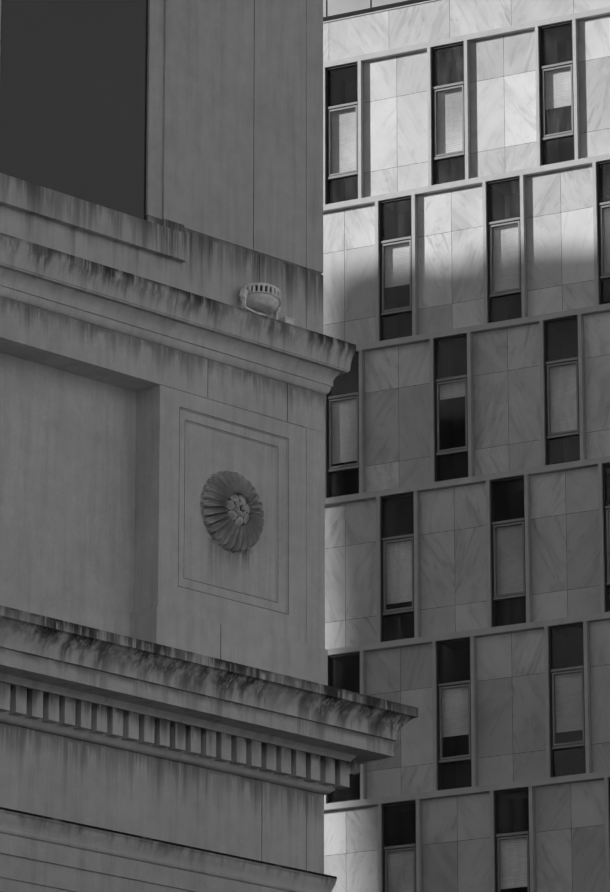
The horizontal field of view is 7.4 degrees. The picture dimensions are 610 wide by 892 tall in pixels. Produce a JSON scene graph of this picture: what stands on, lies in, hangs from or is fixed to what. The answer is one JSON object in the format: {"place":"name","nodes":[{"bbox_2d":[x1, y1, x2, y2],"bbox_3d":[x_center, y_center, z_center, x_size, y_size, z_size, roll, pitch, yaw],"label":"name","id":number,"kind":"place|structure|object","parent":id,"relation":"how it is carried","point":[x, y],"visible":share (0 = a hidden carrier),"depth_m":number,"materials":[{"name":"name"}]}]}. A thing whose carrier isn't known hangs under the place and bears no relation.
{"place":"outdoors","nodes":[
{"label":"outdoors","id":0,"kind":"place"},
{"bbox_2d":[0,0,417,891],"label":"stone building","id":1,"kind":"structure","parent":0,"point":[178,712],"depth_m":33.52,"materials":[{"name":"stone"}]},
{"bbox_2d":[200,471,263,552],"bbox_3d":[-0.484,0.459,33.884,0.608,0.608,0.136,16,-24,-42],"label":"rosette","id":2,"kind":"object","parent":1,"relation":"attached to","point":[232,513],"visible":1,"depth_m":33.83,"materials":[{"name":"stone"}]},
{"bbox_2d":[239,283,280,319],"bbox_3d":[-0.327,-1.027,34.446,0.310,0.253,0.314,0,-17,-1],"label":"floodlight","id":3,"kind":"object","parent":1,"relation":"on","point":[263,299],"visible":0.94,"depth_m":34.35,"materials":[{"name":"paint"}]},
{"bbox_2d":[278,316,294,324],"bbox_3d":[-0.198,-0.921,34.529,0.280,0.060,0.075,16,-24,-42],"label":"junction box","id":4,"kind":"object","parent":1,"relation":"on","point":[287,320],"visible":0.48,"depth_m":34.56,"materials":[{"name":"paint"}]},
{"bbox_2d":[350,761,358,774],"bbox_3d":[0.356,2.319,33.998,0.070,0.105,0.070,16,-24,-42],"label":"acorn","id":5,"kind":"object","parent":1,"relation":"attached to","point":[354,767],"visible":1,"depth_m":33.97,"materials":[{"name":"stone"}]},
{"bbox_2d":[322,0,609,891],"bbox_3d":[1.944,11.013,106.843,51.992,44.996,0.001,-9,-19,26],"label":"marble tower","id":6,"kind":"structure","parent":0,"point":[450,262],"depth_m":109.34,"materials":[{"name":"grey stone"}]},
{"bbox_2d":[323,0,609,891],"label":"tower trim","id":7,"kind":"structure","parent":6,"relation":"attached to","point":[449,382],"depth_m":109.50,"materials":[{"name":"grey metal"}]},
{"bbox_2d":[329,24,609,891],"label":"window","id":8,"kind":"structure","parent":6,"relation":"attached to","point":[464,459],"depth_m":109.17,"materials":[{"name":"black glass"}]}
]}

